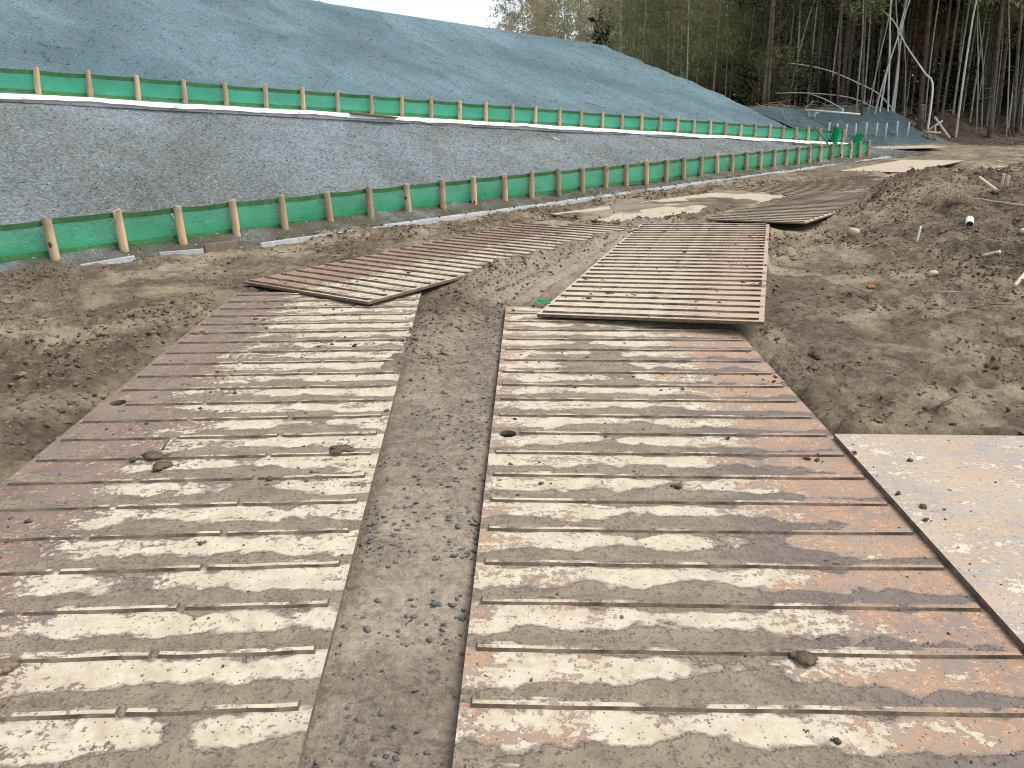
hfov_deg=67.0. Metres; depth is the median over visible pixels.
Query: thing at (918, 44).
dead bamboo
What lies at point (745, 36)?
bamboo
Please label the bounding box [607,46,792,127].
slope shoulder
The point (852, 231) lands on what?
rock
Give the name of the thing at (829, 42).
bamboo
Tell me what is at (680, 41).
bamboo
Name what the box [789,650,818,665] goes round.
mud lump
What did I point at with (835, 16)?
bamboo
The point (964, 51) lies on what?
pine tree
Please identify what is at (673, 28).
bamboo
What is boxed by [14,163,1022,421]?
earth lumps
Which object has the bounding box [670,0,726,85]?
bamboo
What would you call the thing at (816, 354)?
earth lump
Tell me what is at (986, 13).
bamboo
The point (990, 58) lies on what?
pine tree
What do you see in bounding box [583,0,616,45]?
bamboo
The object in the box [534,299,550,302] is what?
net scrap
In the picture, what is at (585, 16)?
bamboo
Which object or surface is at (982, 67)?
bamboo
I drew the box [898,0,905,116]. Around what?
bamboo
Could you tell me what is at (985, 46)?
bamboo
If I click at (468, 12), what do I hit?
sky
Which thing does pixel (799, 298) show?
stone chips
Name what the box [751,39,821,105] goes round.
shrub
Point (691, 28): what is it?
bamboo
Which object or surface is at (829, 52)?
bamboo
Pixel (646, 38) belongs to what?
bamboo
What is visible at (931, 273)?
rock
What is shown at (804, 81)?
shrub
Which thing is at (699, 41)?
bamboo
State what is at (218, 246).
brown board
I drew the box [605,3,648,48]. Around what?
bamboo
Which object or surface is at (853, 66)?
bamboo
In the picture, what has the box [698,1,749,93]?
bamboo
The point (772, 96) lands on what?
shrub
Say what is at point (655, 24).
bamboo
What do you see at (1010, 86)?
shrub
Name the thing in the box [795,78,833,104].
shrub
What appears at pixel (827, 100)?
bamboo
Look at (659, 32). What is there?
bamboo
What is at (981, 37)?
bamboo
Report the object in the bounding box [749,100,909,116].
bank debris
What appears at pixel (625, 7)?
bamboo
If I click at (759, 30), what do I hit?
bamboo
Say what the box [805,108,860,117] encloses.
batter board
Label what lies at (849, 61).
pine tree
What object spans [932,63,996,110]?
shrub
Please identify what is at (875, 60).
pine tree
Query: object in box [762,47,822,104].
shrub
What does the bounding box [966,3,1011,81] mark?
bamboo
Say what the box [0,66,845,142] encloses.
net fence
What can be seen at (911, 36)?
bamboo
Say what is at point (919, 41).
bamboo
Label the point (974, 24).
bamboo
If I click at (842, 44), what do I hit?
bamboo
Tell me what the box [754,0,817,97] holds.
bamboo
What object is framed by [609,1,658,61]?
bamboo
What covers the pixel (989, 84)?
pine tree
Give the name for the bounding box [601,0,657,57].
bamboo
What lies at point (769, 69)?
pine tree
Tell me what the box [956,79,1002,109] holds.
shrub
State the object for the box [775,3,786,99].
pine tree
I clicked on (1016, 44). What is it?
bamboo
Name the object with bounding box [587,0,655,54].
bamboo
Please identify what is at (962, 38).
bamboo
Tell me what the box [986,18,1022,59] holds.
bamboo
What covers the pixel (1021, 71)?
bamboo
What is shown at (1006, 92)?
shrub
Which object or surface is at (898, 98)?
pine tree
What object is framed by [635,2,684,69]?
bamboo
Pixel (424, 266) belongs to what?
steel plate
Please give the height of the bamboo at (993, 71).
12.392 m
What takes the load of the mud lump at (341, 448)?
on the steel plate at (95, 624)
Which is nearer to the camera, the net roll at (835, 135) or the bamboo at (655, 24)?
the net roll at (835, 135)
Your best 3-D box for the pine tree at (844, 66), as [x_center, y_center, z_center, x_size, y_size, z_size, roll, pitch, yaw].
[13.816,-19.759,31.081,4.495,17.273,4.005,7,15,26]
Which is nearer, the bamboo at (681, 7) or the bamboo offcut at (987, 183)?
the bamboo offcut at (987, 183)
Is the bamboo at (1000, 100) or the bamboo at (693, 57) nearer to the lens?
the bamboo at (1000, 100)
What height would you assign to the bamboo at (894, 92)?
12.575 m
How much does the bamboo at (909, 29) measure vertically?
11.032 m
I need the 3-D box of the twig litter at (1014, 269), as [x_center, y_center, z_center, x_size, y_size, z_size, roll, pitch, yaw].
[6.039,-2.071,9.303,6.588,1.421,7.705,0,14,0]
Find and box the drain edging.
[260,156,887,247]
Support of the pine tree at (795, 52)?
on the ground
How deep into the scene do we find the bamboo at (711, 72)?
52.16 m
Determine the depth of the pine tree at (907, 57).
33.97 m
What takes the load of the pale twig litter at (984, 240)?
on the ground
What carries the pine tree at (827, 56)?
on the ground
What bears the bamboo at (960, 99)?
on the ground
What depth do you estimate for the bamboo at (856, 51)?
40.60 m
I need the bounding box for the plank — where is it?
[349,112,397,118]
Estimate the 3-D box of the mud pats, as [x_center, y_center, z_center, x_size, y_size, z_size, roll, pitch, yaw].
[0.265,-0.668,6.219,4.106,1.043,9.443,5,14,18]
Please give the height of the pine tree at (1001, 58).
17.088 m
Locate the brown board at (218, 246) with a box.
[203,240,237,252]
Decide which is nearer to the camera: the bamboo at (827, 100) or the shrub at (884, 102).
the bamboo at (827, 100)
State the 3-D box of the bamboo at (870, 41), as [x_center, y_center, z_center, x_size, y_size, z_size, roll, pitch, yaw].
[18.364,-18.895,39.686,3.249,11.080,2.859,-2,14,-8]
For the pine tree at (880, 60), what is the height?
13.105 m
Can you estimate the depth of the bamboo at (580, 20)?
61.49 m
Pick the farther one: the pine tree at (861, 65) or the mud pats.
the pine tree at (861, 65)
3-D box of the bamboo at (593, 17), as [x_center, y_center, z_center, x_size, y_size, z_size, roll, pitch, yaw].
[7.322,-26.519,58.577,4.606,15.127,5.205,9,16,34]
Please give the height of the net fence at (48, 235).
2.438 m
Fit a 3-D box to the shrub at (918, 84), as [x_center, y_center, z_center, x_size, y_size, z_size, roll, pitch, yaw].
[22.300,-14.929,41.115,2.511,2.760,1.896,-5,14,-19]
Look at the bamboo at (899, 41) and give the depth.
38.97 m
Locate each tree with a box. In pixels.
[683,0,744,90]
[728,0,791,98]
[736,0,774,105]
[743,0,788,104]
[762,0,791,105]
[766,10,824,105]
[773,0,801,103]
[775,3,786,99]
[780,0,807,104]
[792,18,842,76]
[796,0,837,105]
[798,0,827,105]
[806,2,829,90]
[807,0,832,105]
[812,2,843,96]
[813,0,844,100]
[814,0,834,104]
[815,0,875,104]
[831,0,867,105]
[832,0,893,115]
[835,0,852,107]
[841,9,882,93]
[842,15,876,102]
[851,11,894,90]
[854,4,900,106]
[858,4,892,105]
[865,26,922,87]
[872,0,902,108]
[874,9,917,75]
[879,0,925,94]
[887,0,925,113]
[891,0,926,114]
[895,0,941,116]
[912,0,973,130]
[912,22,968,67]
[914,0,977,121]
[918,7,970,97]
[920,0,960,104]
[933,0,995,104]
[937,29,967,80]
[953,8,978,113]
[956,18,1014,81]
[960,8,994,72]
[968,0,1015,125]
[974,0,1017,138]
[975,0,1016,127]
[976,22,1021,79]
[979,7,1012,105]
[985,1,1021,112]
[992,0,1023,136]
[998,7,1023,93]
[1000,20,1023,131]
[1003,20,1023,95]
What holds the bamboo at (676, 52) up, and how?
on the ground
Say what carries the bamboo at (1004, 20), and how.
on the ground
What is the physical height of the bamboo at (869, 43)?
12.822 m
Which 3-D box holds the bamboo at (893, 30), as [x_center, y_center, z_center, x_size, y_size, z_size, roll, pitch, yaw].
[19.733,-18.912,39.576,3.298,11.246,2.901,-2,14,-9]
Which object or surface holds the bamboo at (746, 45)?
on the ground
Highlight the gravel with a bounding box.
[305,297,507,767]
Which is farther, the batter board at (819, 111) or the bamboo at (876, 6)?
the bamboo at (876, 6)
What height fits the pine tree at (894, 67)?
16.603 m
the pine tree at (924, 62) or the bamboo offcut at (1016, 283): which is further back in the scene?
the pine tree at (924, 62)
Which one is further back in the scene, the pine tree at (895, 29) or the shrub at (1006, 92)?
the shrub at (1006, 92)
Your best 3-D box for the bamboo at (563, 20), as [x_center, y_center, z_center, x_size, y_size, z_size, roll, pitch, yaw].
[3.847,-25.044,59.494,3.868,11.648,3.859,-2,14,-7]
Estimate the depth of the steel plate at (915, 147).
26.25 m
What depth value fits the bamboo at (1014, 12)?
33.40 m
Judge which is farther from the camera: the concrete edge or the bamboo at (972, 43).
the bamboo at (972, 43)
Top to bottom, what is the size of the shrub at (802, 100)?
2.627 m
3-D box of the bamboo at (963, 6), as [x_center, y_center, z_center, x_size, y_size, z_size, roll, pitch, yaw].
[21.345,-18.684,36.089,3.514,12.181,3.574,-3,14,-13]
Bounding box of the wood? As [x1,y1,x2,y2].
[587,8,1014,114]
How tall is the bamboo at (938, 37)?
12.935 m
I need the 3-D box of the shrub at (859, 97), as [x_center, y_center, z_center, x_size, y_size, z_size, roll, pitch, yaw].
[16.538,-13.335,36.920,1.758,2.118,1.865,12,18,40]
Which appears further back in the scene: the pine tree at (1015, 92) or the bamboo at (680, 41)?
the bamboo at (680, 41)
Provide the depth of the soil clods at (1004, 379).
6.54 m
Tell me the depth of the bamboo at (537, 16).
59.07 m
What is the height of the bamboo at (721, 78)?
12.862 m
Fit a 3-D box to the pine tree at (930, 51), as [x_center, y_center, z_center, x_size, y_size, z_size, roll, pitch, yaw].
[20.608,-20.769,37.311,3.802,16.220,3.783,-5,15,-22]
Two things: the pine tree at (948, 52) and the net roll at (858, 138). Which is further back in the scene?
the pine tree at (948, 52)
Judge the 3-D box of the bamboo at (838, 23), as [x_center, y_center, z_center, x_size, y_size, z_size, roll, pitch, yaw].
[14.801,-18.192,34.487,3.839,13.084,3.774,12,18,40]
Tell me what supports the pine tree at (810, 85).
on the ground
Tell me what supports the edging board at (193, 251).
on the ground
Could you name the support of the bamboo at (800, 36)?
on the ground
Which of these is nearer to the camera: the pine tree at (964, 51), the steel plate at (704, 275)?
the steel plate at (704, 275)
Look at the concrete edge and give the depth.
12.88 m
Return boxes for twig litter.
[846,162,1023,309]
[886,161,1023,318]
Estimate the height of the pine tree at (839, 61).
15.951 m
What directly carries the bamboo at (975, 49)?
on the ground
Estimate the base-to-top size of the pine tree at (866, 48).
13.137 m
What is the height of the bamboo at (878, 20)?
10.313 m
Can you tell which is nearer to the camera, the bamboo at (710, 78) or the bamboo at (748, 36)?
the bamboo at (710, 78)
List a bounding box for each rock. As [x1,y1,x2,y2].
[847,227,859,235]
[926,270,937,276]
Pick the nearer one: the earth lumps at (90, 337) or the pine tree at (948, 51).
the earth lumps at (90, 337)
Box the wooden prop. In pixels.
[813,125,827,143]
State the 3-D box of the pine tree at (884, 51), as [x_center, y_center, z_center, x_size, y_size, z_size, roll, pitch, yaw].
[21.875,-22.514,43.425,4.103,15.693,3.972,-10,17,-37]
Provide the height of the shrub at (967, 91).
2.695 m
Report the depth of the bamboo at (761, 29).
43.60 m
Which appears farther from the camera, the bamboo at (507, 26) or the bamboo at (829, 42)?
the bamboo at (507, 26)
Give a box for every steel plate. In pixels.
[0,291,421,767]
[243,219,642,304]
[452,306,1023,767]
[537,223,768,324]
[550,193,784,221]
[705,191,866,223]
[734,175,884,195]
[833,434,1023,650]
[839,160,964,172]
[871,145,949,148]
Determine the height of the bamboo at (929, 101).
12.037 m
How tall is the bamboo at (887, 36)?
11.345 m
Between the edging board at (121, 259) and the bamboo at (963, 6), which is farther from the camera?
the bamboo at (963, 6)
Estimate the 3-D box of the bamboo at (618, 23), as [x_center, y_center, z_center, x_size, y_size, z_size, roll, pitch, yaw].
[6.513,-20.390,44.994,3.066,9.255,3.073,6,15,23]
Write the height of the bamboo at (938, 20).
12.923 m
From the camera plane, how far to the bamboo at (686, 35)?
35.28 m
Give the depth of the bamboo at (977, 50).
31.30 m
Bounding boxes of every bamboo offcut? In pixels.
[916,226,921,241]
[978,176,996,188]
[982,250,1000,256]
[1012,272,1023,287]
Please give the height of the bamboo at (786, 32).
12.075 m
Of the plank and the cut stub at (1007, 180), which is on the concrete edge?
the plank
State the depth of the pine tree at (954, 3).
37.51 m
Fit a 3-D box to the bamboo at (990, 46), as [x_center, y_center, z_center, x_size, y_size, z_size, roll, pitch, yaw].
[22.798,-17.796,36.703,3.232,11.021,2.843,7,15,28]
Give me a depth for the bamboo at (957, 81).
33.83 m
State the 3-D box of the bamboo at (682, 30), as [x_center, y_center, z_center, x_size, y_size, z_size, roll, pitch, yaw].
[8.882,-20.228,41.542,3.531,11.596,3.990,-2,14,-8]
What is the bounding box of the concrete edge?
[0,93,847,145]
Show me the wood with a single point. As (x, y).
(592, 19)
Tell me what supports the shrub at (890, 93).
on the ground
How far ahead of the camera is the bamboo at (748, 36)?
51.42 m
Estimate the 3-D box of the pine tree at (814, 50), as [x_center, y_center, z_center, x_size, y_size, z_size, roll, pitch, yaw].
[14.667,-20.016,36.794,4.515,15.373,4.103,-7,15,-26]
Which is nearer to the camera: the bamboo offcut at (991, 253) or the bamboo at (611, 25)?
the bamboo offcut at (991, 253)
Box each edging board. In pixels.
[80,255,134,265]
[159,249,203,254]
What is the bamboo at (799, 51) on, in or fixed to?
on the ground
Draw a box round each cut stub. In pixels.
[1000,173,1005,186]
[1005,175,1009,185]
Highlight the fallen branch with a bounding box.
[969,197,1023,206]
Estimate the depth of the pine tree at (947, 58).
46.04 m
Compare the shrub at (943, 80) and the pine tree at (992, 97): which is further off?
the shrub at (943, 80)
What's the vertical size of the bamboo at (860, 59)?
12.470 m
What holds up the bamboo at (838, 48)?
on the ground
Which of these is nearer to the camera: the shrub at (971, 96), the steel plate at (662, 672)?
the steel plate at (662, 672)
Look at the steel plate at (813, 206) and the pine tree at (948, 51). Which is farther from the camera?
the pine tree at (948, 51)
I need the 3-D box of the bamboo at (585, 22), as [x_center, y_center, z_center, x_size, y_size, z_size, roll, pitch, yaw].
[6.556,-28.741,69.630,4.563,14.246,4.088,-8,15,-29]
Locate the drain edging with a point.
(418, 222)
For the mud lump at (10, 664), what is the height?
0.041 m
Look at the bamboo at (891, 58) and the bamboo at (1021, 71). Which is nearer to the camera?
the bamboo at (891, 58)
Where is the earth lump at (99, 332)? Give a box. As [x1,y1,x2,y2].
[90,328,108,337]
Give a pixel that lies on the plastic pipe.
(969, 220)
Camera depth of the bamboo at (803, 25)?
35.68 m
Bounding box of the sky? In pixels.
[314,0,911,92]
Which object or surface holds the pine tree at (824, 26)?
on the ground
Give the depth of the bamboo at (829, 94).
30.10 m
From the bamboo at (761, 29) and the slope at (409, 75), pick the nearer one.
the slope at (409, 75)
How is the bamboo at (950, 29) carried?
on the ground
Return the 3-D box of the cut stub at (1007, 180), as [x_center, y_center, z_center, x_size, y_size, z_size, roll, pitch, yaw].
[6.348,-2.588,9.911,0.044,0.162,0.040,0,14,0]
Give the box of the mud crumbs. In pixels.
[0,209,1022,765]
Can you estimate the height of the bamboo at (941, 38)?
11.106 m
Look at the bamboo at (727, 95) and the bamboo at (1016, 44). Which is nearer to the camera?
the bamboo at (1016, 44)
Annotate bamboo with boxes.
[484,0,530,33]
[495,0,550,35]
[496,2,520,30]
[498,18,515,31]
[511,0,553,37]
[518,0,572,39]
[521,0,561,34]
[521,0,562,32]
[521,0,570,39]
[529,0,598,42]
[532,0,568,36]
[546,0,579,38]
[554,2,587,40]
[558,0,609,44]
[561,0,604,43]
[563,0,598,41]
[566,10,585,39]
[572,0,595,39]
[578,0,619,45]
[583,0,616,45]
[586,0,608,40]
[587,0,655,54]
[589,0,646,54]
[599,1,637,50]
[601,0,638,49]
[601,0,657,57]
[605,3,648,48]
[606,0,664,60]
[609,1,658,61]
[616,0,672,66]
[617,0,678,69]
[623,0,678,69]
[623,0,684,65]
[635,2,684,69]
[641,0,693,72]
[642,0,708,74]
[646,0,692,76]
[651,0,718,76]
[652,0,709,82]
[656,0,710,75]
[656,0,710,79]
[659,0,723,79]
[665,0,713,79]
[666,0,720,83]
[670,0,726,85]
[683,3,718,90]
[686,0,735,90]
[689,0,733,89]
[691,2,736,92]
[693,0,769,96]
[697,1,738,90]
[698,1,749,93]
[704,0,750,97]
[711,0,777,88]
[713,2,749,97]
[714,0,737,92]
[718,0,775,103]
[720,2,761,100]
[721,0,784,100]
[724,0,769,96]
[724,0,779,101]
[740,0,789,87]
[741,0,822,95]
[746,0,830,94]
[746,41,895,112]
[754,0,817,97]
[774,0,838,104]
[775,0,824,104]
[775,3,821,102]
[775,92,873,106]
[782,0,847,89]
[784,2,844,89]
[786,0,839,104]
[788,0,814,103]
[796,0,848,53]
[801,0,856,99]
[805,2,858,100]
[809,3,867,96]
[810,94,842,108]
[811,0,860,104]
[814,0,894,65]
[824,0,866,54]
[827,0,933,129]
[832,1,852,102]
[832,1,894,95]
[838,0,879,101]
[842,21,870,98]
[843,0,902,104]
[844,9,879,80]
[849,3,888,95]
[852,3,897,106]
[854,2,895,105]
[855,0,863,112]
[867,0,892,112]
[874,0,909,113]
[874,0,926,109]
[874,0,957,115]
[877,0,911,106]
[877,1,916,74]
[879,0,907,111]
[885,3,924,51]
[887,0,891,111]
[891,0,906,110]
[893,0,899,110]
[893,0,927,93]
[894,0,932,108]
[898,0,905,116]
[909,0,943,115]
[912,0,956,61]
[914,1,973,110]
[920,0,947,71]
[920,14,959,79]
[922,2,969,103]
[924,0,938,122]
[925,0,960,112]
[938,0,1005,129]
[946,0,992,100]
[949,17,971,58]
[951,10,1014,77]
[952,0,970,114]
[953,1,1016,128]
[955,0,976,136]
[957,20,1012,91]
[959,0,1011,121]
[959,0,1016,110]
[959,1,1016,100]
[961,0,1006,104]
[962,4,1016,107]
[962,9,993,92]
[963,1,1005,112]
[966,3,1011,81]
[968,0,1018,126]
[974,0,1019,48]
[976,6,1023,113]
[977,0,983,131]
[979,0,1023,136]
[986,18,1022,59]
[996,0,1023,126]
[996,4,1023,43]
[1004,7,1023,110]
[1005,1,1023,131]
[1008,13,1023,76]
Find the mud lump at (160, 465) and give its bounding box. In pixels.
[151,460,172,470]
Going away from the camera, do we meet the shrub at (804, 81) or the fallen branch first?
the fallen branch
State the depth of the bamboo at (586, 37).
57.33 m
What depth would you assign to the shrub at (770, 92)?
36.17 m
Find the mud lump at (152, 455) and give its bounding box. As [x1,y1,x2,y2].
[129,450,170,460]
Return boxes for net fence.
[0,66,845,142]
[0,140,870,262]
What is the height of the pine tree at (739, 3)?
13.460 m
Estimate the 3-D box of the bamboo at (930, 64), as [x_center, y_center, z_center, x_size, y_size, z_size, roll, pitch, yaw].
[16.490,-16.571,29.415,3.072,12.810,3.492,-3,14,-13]
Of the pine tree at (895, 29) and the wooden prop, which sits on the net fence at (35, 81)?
the wooden prop
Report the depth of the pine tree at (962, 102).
35.51 m
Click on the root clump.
(952, 199)
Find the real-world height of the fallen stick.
0.058 m
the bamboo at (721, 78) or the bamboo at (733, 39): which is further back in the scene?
the bamboo at (721, 78)
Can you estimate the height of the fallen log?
0.948 m
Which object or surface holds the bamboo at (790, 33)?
on the ground
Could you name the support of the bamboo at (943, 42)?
on the ground
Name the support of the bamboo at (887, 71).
on the ground
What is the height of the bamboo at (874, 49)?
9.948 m
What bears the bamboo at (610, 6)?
on the ground
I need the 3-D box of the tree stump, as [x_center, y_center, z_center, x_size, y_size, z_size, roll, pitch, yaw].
[15.847,-10.229,30.044,0.258,1.154,0.250,0,14,0]
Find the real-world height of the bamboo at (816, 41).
12.286 m
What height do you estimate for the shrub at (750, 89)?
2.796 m
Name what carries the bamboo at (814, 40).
on the ground
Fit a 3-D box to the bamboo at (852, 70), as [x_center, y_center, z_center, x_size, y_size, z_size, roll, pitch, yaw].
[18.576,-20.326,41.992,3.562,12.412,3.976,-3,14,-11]
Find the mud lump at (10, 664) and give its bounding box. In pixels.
[0,656,21,673]
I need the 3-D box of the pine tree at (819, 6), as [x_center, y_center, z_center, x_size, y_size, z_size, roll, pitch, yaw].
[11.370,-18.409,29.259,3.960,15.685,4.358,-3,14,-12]
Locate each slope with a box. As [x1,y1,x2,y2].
[0,0,787,137]
[0,101,927,275]
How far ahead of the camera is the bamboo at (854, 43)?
35.93 m
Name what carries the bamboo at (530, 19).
on the ground
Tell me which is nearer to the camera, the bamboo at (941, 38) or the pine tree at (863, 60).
the pine tree at (863, 60)
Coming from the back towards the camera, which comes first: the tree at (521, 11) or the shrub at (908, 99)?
the tree at (521, 11)
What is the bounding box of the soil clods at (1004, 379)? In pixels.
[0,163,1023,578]
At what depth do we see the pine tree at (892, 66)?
50.33 m
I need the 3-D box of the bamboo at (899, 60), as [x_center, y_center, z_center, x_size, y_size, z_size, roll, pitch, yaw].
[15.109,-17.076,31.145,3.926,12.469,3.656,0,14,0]
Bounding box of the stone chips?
[767,199,1023,398]
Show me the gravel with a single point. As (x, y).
(434, 604)
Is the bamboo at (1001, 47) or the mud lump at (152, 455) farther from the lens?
the bamboo at (1001, 47)
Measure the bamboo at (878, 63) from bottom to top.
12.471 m
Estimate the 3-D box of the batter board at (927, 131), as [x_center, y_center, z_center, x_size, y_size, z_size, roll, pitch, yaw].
[16.177,-9.731,29.692,0.718,0.784,0.206,0,14,0]
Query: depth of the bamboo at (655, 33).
41.09 m
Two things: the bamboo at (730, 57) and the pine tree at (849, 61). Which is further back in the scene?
the bamboo at (730, 57)
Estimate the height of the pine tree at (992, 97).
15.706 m
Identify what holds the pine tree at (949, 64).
on the ground
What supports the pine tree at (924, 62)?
on the ground
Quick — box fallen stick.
[924,394,957,411]
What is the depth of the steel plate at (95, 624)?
2.81 m
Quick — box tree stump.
[916,105,924,131]
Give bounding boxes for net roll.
[830,127,839,142]
[853,134,862,150]
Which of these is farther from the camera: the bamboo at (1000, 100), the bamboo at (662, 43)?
the bamboo at (662, 43)
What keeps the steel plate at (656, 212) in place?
on the ground
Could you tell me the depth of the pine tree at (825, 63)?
39.44 m
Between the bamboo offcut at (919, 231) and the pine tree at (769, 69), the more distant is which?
the pine tree at (769, 69)
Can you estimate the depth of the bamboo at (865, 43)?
37.13 m
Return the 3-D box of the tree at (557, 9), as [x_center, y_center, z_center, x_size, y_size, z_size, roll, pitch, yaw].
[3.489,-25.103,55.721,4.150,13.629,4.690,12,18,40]
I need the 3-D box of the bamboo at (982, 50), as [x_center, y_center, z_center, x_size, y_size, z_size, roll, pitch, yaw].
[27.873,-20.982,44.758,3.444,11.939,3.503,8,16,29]
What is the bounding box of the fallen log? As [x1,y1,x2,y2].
[933,116,950,138]
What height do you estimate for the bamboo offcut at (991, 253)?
0.076 m
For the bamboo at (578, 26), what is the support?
on the ground
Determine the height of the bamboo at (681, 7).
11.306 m
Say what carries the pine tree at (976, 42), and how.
on the ground
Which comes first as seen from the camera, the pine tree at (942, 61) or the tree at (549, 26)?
the pine tree at (942, 61)
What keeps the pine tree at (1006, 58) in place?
on the ground
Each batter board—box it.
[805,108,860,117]
[923,120,942,140]
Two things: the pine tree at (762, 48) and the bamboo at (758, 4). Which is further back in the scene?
the bamboo at (758, 4)
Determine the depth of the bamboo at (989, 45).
37.84 m
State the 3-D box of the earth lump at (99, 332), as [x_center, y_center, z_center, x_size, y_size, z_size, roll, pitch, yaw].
[-2.818,-0.339,5.309,0.106,0.093,0.101,4,14,15]
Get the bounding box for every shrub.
[732,48,805,105]
[732,53,782,105]
[737,72,778,104]
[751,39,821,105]
[754,77,787,104]
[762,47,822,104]
[769,81,790,105]
[791,73,830,105]
[793,78,835,105]
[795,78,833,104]
[819,67,877,106]
[850,83,875,105]
[867,76,897,109]
[872,78,915,111]
[897,90,927,115]
[899,87,930,115]
[911,77,956,110]
[916,55,965,112]
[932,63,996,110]
[933,54,983,114]
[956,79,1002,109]
[997,64,1023,109]
[1002,85,1018,107]
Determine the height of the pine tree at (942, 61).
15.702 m
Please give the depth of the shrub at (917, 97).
39.59 m
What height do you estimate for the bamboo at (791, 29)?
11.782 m
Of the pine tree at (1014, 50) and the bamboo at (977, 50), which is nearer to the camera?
the bamboo at (977, 50)
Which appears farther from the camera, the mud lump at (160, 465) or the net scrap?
the net scrap
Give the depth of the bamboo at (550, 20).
65.31 m
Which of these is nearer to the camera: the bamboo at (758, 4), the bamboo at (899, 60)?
the bamboo at (899, 60)
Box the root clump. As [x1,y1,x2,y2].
[921,179,981,203]
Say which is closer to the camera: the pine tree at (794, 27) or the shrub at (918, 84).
the pine tree at (794, 27)
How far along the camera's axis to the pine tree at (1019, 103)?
32.70 m
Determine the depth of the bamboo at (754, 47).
39.58 m
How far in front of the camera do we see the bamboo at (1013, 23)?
39.61 m
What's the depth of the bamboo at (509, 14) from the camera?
55.78 m
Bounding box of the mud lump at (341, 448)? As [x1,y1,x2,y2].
[329,444,357,453]
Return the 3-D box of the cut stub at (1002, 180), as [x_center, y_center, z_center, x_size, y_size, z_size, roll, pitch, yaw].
[6.342,-2.620,9.999,0.044,0.202,0.040,0,14,0]
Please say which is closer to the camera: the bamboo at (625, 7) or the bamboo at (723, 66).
the bamboo at (625, 7)
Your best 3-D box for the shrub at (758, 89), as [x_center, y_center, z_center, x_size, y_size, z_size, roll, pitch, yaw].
[10.671,-12.517,32.215,2.995,2.808,2.548,10,17,36]
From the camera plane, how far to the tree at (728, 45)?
36.41 m
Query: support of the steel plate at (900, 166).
on the ground
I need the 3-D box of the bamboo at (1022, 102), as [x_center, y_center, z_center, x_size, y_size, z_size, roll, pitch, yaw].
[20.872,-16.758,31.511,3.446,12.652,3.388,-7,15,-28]
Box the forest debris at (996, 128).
[859,93,1023,145]
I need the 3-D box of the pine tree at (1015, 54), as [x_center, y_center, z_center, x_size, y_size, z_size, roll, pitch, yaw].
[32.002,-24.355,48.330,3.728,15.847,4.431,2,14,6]
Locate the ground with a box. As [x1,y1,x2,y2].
[0,104,1023,767]
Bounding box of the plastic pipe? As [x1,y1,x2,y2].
[965,216,973,227]
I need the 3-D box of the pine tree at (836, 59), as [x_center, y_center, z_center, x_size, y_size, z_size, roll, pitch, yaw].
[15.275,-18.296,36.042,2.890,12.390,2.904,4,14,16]
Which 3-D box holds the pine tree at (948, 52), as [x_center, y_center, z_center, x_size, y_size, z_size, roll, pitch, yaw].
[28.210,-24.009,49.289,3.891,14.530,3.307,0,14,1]
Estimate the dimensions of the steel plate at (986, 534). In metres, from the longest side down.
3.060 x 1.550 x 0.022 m
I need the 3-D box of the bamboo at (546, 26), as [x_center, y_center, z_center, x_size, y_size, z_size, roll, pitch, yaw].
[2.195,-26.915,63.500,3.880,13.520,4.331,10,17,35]
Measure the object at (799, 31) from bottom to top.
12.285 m
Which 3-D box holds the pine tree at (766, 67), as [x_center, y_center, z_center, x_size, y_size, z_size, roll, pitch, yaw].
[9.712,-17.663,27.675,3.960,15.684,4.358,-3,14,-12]
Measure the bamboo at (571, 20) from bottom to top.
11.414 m
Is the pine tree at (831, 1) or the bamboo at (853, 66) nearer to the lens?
the pine tree at (831, 1)
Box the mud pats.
[0,221,840,707]
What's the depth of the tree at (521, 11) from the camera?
56.83 m
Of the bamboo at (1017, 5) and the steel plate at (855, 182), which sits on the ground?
the bamboo at (1017, 5)
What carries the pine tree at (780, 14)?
on the ground
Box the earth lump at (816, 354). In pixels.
[807,350,822,358]
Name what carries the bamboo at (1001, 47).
on the ground
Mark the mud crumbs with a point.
(836, 739)
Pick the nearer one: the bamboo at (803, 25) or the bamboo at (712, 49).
the bamboo at (803, 25)
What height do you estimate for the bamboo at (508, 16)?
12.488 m
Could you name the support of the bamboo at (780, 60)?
on the ground
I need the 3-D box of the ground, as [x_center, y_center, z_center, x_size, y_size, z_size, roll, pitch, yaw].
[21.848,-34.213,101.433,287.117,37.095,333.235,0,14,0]
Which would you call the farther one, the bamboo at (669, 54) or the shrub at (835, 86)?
the bamboo at (669, 54)
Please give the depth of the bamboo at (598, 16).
61.34 m

